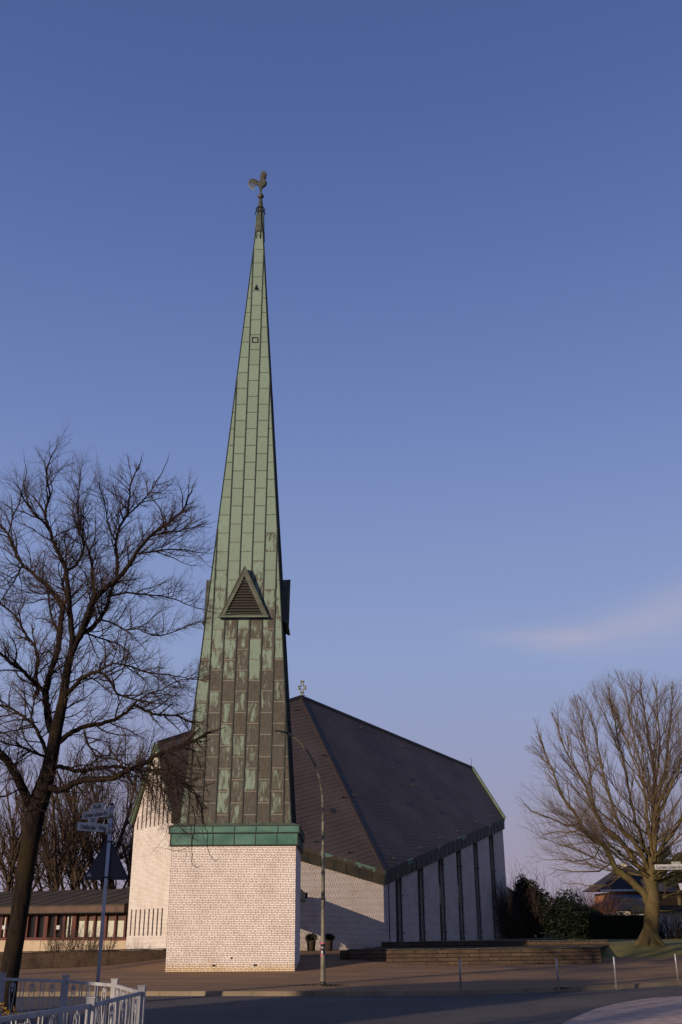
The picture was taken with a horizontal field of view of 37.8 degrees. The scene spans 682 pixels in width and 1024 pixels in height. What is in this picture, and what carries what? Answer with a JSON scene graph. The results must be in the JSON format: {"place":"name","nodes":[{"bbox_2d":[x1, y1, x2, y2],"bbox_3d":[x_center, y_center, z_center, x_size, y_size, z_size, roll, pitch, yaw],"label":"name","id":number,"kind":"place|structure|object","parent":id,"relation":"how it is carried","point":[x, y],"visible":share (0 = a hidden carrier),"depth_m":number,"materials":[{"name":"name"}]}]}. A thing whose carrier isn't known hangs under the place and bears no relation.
{"place":"outdoors","nodes":[
{"label":"outdoors","id":0,"kind":"place"},
{"bbox_2d":[300,950,343,955],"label":"path","id":1,"kind":"structure","parent":0,"point":[317,953],"depth_m":60.44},
{"bbox_2d":[305,933,317,950],"bbox_3d":[-1.945,28.161,65.184,0.861,1.116,0.944,0,-23,0],"label":"planter","id":2,"kind":"object","parent":1,"relation":"on","point":[310,940],"visible":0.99,"depth_m":64.99,"materials":[{"name":"brown ceramic"}]},
{"bbox_2d":[325,933,334,950],"bbox_3d":[-0.827,28.122,65.090,0.940,1.104,0.919,0,-23,0],"label":"planter","id":3,"kind":"object","parent":1,"relation":"on","point":[328,942],"visible":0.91,"depth_m":64.86,"materials":[{"name":"brown ceramic"}]},
{"bbox_2d":[0,0,681,905],"label":"sky","id":4,"kind":"structure","parent":0,"point":[473,217],"materials":[{"name":"blue"}]},
{"bbox_2d":[1,985,681,1023],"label":"road","id":5,"kind":"structure","parent":0,"point":[544,1008],"depth_m":26.69,"materials":[{"name":"grey asphalt"}]},
{"bbox_2d":[0,948,165,969],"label":"boundary wall","id":6,"kind":"structure","parent":5,"relation":"on","point":[58,959],"depth_m":52.21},
{"bbox_2d":[77,802,127,1011],"bbox_3d":[-5.046,8.092,19.830,1.135,4.442,1.089,14,-26,-31],"label":"street name post","id":7,"kind":"object","parent":5,"relation":"on","point":[106,865],"visible":1,"depth_m":20.05,"materials":[{"name":"grey metal"}]},
{"bbox_2d":[17,981,681,996],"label":"kerb","id":8,"kind":"structure","parent":5,"relation":"on","point":[387,993],"depth_m":31.67,"materials":[{"name":"concrete"}]},
{"bbox_2d":[555,958,560,991],"bbox_3d":[6.989,14.928,32.103,0.117,1.010,0.120,-21,-30,39],"label":"bollard","id":9,"kind":"object","parent":5,"relation":"on","point":[557,972],"visible":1,"depth_m":32.07,"materials":[{"name":"metal"}]},
{"bbox_2d":[613,956,617,989],"bbox_3d":[9.168,15.410,33.295,0.120,1.010,0.117,5,-22,-13],"label":"bollard","id":10,"kind":"object","parent":5,"relation":"on","point":[616,986],"visible":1,"depth_m":33.26,"materials":[{"name":"metal"}]},
{"bbox_2d":[563,996,681,1023],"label":"road patch","id":11,"kind":"object","parent":5,"relation":"on","point":[663,1010],"visible":1,"depth_m":24.48,"materials":[{"name":"grey asphalt"}]},
{"bbox_2d":[655,862,681,889],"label":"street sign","id":12,"kind":"object","parent":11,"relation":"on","point":[675,865],"visible":1,"depth_m":23.56,"materials":[{"name":"white metal"}]},
{"bbox_2d":[17,956,681,991],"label":"pavement","id":13,"kind":"structure","parent":0,"point":[351,975],"depth_m":40.62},
{"bbox_2d":[275,730,325,984],"bbox_3d":[-1.466,12.271,35.749,2.206,8.650,0.340,13,-26,-29],"label":"street lamp","id":14,"kind":"object","parent":13,"relation":"on","point":[322,965],"visible":0.98,"depth_m":36.01,"materials":[{"name":"metal"}]},
{"bbox_2d":[306,984,345,986],"bbox_3d":[-0.456,16.233,34.174,1.469,0.073,0.558,-4,-23,8],"label":"weed","id":15,"kind":"object","parent":13,"relation":"on","point":[326,985],"visible":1,"depth_m":34.11,"materials":[{"name":"green plant"}]},
{"bbox_2d":[340,947,381,959],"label":"terrace wall","id":16,"kind":"structure","parent":13,"relation":"on","point":[344,955],"depth_m":50.99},
{"bbox_2d":[458,958,461,988],"bbox_3d":[3.851,14.977,32.176,0.120,1.010,0.117,-13,-26,27],"label":"bollard","id":17,"kind":"object","parent":13,"relation":"on","point":[460,982],"visible":0.86,"depth_m":32.16,"materials":[{"name":"metal"}]},
{"bbox_2d":[348,947,601,964],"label":"terrace wall","id":18,"kind":"structure","parent":13,"relation":"on","point":[499,956],"depth_m":51.84,"materials":[{"name":"brown brick"}]},
{"bbox_2d":[375,945,607,948],"bbox_3d":[8.874,24.827,56.705,17.453,0.001,9.738,3,-23,-8],"label":"terrace bed","id":19,"kind":"object","parent":18,"relation":"on","point":[485,947],"visible":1,"depth_m":59.00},
{"bbox_2d":[674,953,678,979],"bbox_3d":[12.302,16.716,36.480,0.120,1.010,0.117,-14,-25,29],"label":"bollard","id":20,"kind":"object","parent":13,"relation":"on","point":[676,966],"visible":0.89,"depth_m":36.47,"materials":[{"name":"metal"}]},
{"bbox_2d":[381,940,607,946],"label":"terrace wall","id":21,"kind":"structure","parent":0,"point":[498,943],"depth_m":61.65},
{"bbox_2d":[409,938,570,942],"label":"terrace bed","id":22,"kind":"object","parent":21,"relation":"on","point":[522,940],"visible":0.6,"depth_m":73.83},
{"bbox_2d":[492,933,681,957],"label":"lawn","id":23,"kind":"structure","parent":0,"point":[621,948],"depth_m":59.79,"materials":[{"name":"green plant"}]},
{"bbox_2d":[0,763,21,859],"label":"bare tree","id":24,"kind":"object","parent":23,"relation":"on","point":[3,806],"visible":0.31,"depth_m":99.75,"materials":[{"name":"brown plant"}]},
{"bbox_2d":[0,773,48,887],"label":"bare tree","id":25,"kind":"object","parent":23,"relation":"on","point":[15,840],"visible":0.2,"depth_m":94.77,"materials":[{"name":"brown plant"}]},
{"bbox_2d":[0,747,54,891],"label":"bare tree","id":26,"kind":"object","parent":23,"relation":"on","point":[4,868],"visible":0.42,"depth_m":90.78,"materials":[{"name":"brown plant"}]},
{"bbox_2d":[0,749,69,890],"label":"bare tree","id":27,"kind":"object","parent":23,"relation":"on","point":[36,868],"visible":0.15,"depth_m":100.89,"materials":[{"name":"brown plant"}]},
{"bbox_2d":[1,757,99,890],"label":"bare tree","id":28,"kind":"object","parent":23,"relation":"on","point":[40,885],"visible":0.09,"depth_m":105.82,"materials":[{"name":"brown plant"}]},
{"bbox_2d":[29,759,97,890],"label":"bare tree","id":29,"kind":"object","parent":23,"relation":"on","point":[60,806],"visible":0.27,"depth_m":99.25,"materials":[{"name":"brown plant"}]},
{"bbox_2d":[43,919,85,951],"bbox_3d":[-17.900,27.493,64.150,3.032,2.307,2.805,0,-23,0],"label":"bare shrub","id":30,"kind":"object","parent":23,"relation":"on","point":[55,942],"visible":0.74,"depth_m":64.19,"materials":[{"name":"brown plant"}]},
{"bbox_2d":[0,887,129,952],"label":"parish hall","id":31,"kind":"structure","parent":23,"relation":"on","point":[51,910],"depth_m":74.13,"materials":[{"name":"white brick"}]},
{"bbox_2d":[17,758,112,890],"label":"bare tree","id":32,"kind":"object","parent":23,"relation":"on","point":[50,864],"visible":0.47,"depth_m":90.69,"materials":[{"name":"brown plant"}]},
{"bbox_2d":[22,753,119,889],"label":"bare tree","id":33,"kind":"object","parent":23,"relation":"on","point":[71,853],"visible":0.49,"depth_m":93.03,"materials":[{"name":"brown plant"}]},
{"bbox_2d":[33,742,133,889],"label":"bare tree","id":34,"kind":"object","parent":23,"relation":"on","point":[91,849],"visible":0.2,"depth_m":104.02,"materials":[{"name":"brown plant"}]},
{"bbox_2d":[64,921,105,951],"bbox_3d":[-16.224,27.104,63.163,3.006,2.248,2.139,0,-23,0],"label":"bare shrub","id":35,"kind":"object","parent":23,"relation":"on","point":[83,945],"visible":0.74,"depth_m":63.26,"materials":[{"name":"brown plant"}]},
{"bbox_2d":[35,729,148,890],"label":"bare tree","id":36,"kind":"object","parent":23,"relation":"on","point":[123,830],"visible":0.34,"depth_m":99.30,"materials":[{"name":"brown plant"}]},
{"bbox_2d":[57,738,127,888],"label":"bare tree","id":37,"kind":"object","parent":23,"relation":"on","point":[110,883],"visible":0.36,"depth_m":94.95,"materials":[{"name":"brown plant"}]},
{"bbox_2d":[90,931,119,949],"bbox_3d":[-14.911,27.095,62.410,2.025,1.670,1.401,0,-23,0],"label":"bare shrub","id":38,"kind":"object","parent":23,"relation":"on","point":[104,946],"visible":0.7,"depth_m":62.38,"materials":[{"name":"brown plant"}]},
{"bbox_2d":[96,716,152,842],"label":"bare tree","id":39,"kind":"object","parent":23,"relation":"on","point":[119,762],"visible":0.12,"depth_m":125.25,"materials":[{"name":"brown plant"}]},
{"bbox_2d":[103,731,171,884],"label":"bare tree","id":40,"kind":"object","parent":23,"relation":"on","point":[127,866],"visible":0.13,"depth_m":108.61,"materials":[{"name":"brown plant"}]},
{"bbox_2d":[117,723,191,888],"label":"bare tree","id":41,"kind":"object","parent":23,"relation":"on","point":[125,817],"visible":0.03,"depth_m":119.19,"materials":[{"name":"brown plant"}]},
{"bbox_2d":[506,886,517,919],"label":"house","id":42,"kind":"structure","parent":23,"relation":"on","point":[508,898],"depth_m":121.18,"materials":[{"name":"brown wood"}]},
{"bbox_2d":[491,872,566,938],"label":"bare shrub","id":43,"kind":"object","parent":23,"relation":"on","point":[519,931],"visible":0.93,"depth_m":86.75,"materials":[{"name":"plant"}]},
{"bbox_2d":[510,873,547,937],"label":"evergreen shrub","id":44,"kind":"object","parent":23,"relation":"on","point":[527,887],"visible":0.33,"depth_m":88.71,"materials":[{"name":"green plant"}]},
{"bbox_2d":[507,857,579,937],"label":"bare shrub","id":45,"kind":"object","parent":23,"relation":"on","point":[539,883],"visible":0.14,"depth_m":90.75,"materials":[{"name":"brown plant"}]},
{"bbox_2d":[518,888,587,938],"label":"evergreen shrub","id":46,"kind":"object","parent":23,"relation":"on","point":[561,902],"visible":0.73,"depth_m":87.06,"materials":[{"name":"green plant"}]},
{"bbox_2d":[549,902,602,938],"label":"evergreen shrub","id":47,"kind":"object","parent":23,"relation":"on","point":[577,927],"visible":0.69,"depth_m":85.91,"materials":[{"name":"green plant"}]},
{"bbox_2d":[511,667,681,945],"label":"beech tree","id":48,"kind":"object","parent":23,"relation":"on","point":[649,873],"visible":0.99,"depth_m":65.11,"materials":[{"name":"brown plant"}]},
{"bbox_2d":[566,879,630,915],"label":"bare shrub","id":49,"kind":"object","parent":23,"relation":"on","point":[601,907],"visible":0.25,"depth_m":98.48,"materials":[{"name":"brown plant"}]},
{"bbox_2d":[583,863,643,903],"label":"brick house","id":50,"kind":"structure","parent":23,"relation":"on","point":[620,885],"depth_m":120.85,"materials":[{"name":"tile"}]},
{"bbox_2d":[588,912,643,938],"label":"hedge","id":51,"kind":"object","parent":23,"relation":"on","point":[622,926],"visible":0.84,"depth_m":84.37,"materials":[{"name":"green plant"}]},
{"bbox_2d":[589,897,644,915],"bbox_3d":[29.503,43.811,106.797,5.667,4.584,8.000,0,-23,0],"label":"car","id":52,"kind":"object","parent":23,"relation":"on","point":[634,901],"depth_m":105.29,"materials":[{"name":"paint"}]},
{"bbox_2d":[628,905,681,935],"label":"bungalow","id":53,"kind":"object","parent":23,"relation":"on","point":[669,907],"visible":0.17,"depth_m":96.19,"materials":[{"name":"brick"}]},
{"bbox_2d":[631,879,681,904],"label":"tiled house","id":54,"kind":"structure","parent":23,"relation":"on","point":[669,900],"depth_m":113.85,"materials":[{"name":"grey tile"}]},
{"bbox_2d":[636,903,681,938],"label":"leafless hedge","id":55,"kind":"object","parent":23,"relation":"on","point":[677,926],"visible":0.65,"depth_m":82.66,"materials":[{"name":"plant"}]},
{"bbox_2d":[658,850,681,904],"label":"pine tree","id":56,"kind":"object","parent":23,"relation":"on","point":[678,880],"visible":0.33,"depth_m":109.88,"materials":[{"name":"green plant"}]},
{"label":"ground","id":57,"kind":"structure","parent":0,"visible":0},
{"bbox_2d":[0,421,225,1012],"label":"oak tree","id":58,"kind":"object","parent":57,"relation":"on","point":[36,802],"visible":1,"depth_m":29.44,"materials":[{"name":"brown plant"}]},
{"bbox_2d":[165,171,304,971],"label":"bell tower","id":59,"kind":"structure","parent":57,"relation":"on","point":[235,907],"depth_m":50.22,"materials":[{"name":"green metal"}]},
{"bbox_2d":[126,680,507,950],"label":"church","id":60,"kind":"structure","parent":57,"relation":"on","point":[414,846],"depth_m":75.67,"materials":[{"name":"tile"}]},
{"bbox_2d":[134,910,136,935],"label":"slit window","id":61,"kind":"structure","parent":60,"relation":"in","point":[136,910],"depth_m":67.14,"materials":[{"name":"grey glass"}]},
{"bbox_2d":[138,909,140,935],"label":"slit window","id":62,"kind":"structure","parent":60,"relation":"in","point":[140,909],"depth_m":66.65,"materials":[{"name":"grey glass"}]},
{"bbox_2d":[141,798,143,827],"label":"slit window","id":63,"kind":"structure","parent":60,"relation":"in","point":[143,798],"depth_m":69.92,"materials":[{"name":"grey glass"}]},
{"bbox_2d":[143,909,145,935],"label":"slit window","id":64,"kind":"structure","parent":60,"relation":"in","point":[144,909],"depth_m":66.10,"materials":[{"name":"grey glass"}]},
{"bbox_2d":[147,909,149,935],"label":"slit window","id":65,"kind":"structure","parent":60,"relation":"in","point":[149,909],"depth_m":65.57,"materials":[{"name":"grey glass"}]},
{"bbox_2d":[151,909,153,935],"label":"slit window","id":66,"kind":"structure","parent":60,"relation":"in","point":[153,909],"depth_m":65.09,"materials":[{"name":"grey glass"}]},
{"bbox_2d":[156,908,158,935],"bbox_3d":[-11.914,26.614,64.628,0.050,1.630,0.170,15,-27,-32],"label":"slit window","id":67,"kind":"structure","parent":60,"relation":"in","point":[157,908],"depth_m":64.60,"materials":[{"name":"grey glass"}]},
{"bbox_2d":[160,908,162,935],"bbox_3d":[-11.542,26.406,64.141,0.050,1.631,0.170,15,-27,-32],"label":"slit window","id":68,"kind":"structure","parent":60,"relation":"in","point":[162,908],"depth_m":64.13,"materials":[{"name":"grey glass"}]},
{"bbox_2d":[395,878,403,941],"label":"window","id":69,"kind":"structure","parent":60,"relation":"in","point":[396,881],"depth_m":71.17,"materials":[{"name":"glass"}]},
{"bbox_2d":[417,868,426,940],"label":"window","id":70,"kind":"structure","parent":60,"relation":"in","point":[418,873],"depth_m":74.57,"materials":[{"name":"glass"}]},
{"bbox_2d":[438,858,447,940],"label":"window","id":71,"kind":"structure","parent":60,"relation":"in","point":[441,928],"depth_m":78.03,"materials":[{"name":"glass"}]},
{"bbox_2d":[456,850,465,939],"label":"window","id":72,"kind":"structure","parent":60,"relation":"in","point":[459,850],"depth_m":81.38,"materials":[{"name":"glass"}]},
{"bbox_2d":[473,842,482,939],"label":"window","id":73,"kind":"structure","parent":60,"relation":"in","point":[476,842],"depth_m":84.81,"materials":[{"name":"glass"}]},
{"bbox_2d":[489,836,499,938],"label":"window","id":74,"kind":"structure","parent":60,"relation":"in","point":[489,836],"depth_m":88.34,"materials":[{"name":"glass"}]},
{"label":"garden soil","id":75,"kind":"structure","parent":0,"visible":0},
{"bbox_2d":[0,1002,14,1014],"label":"garden plant","id":76,"kind":"object","parent":75,"relation":"on","point":[1,1004],"visible":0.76,"depth_m":13.17,"materials":[{"name":"brown plant"}]},
{"bbox_2d":[0,973,146,1023],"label":"garden fence","id":77,"kind":"object","parent":75,"relation":"on","point":[90,1005],"visible":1,"depth_m":15.39,"materials":[{"name":"white metal"}]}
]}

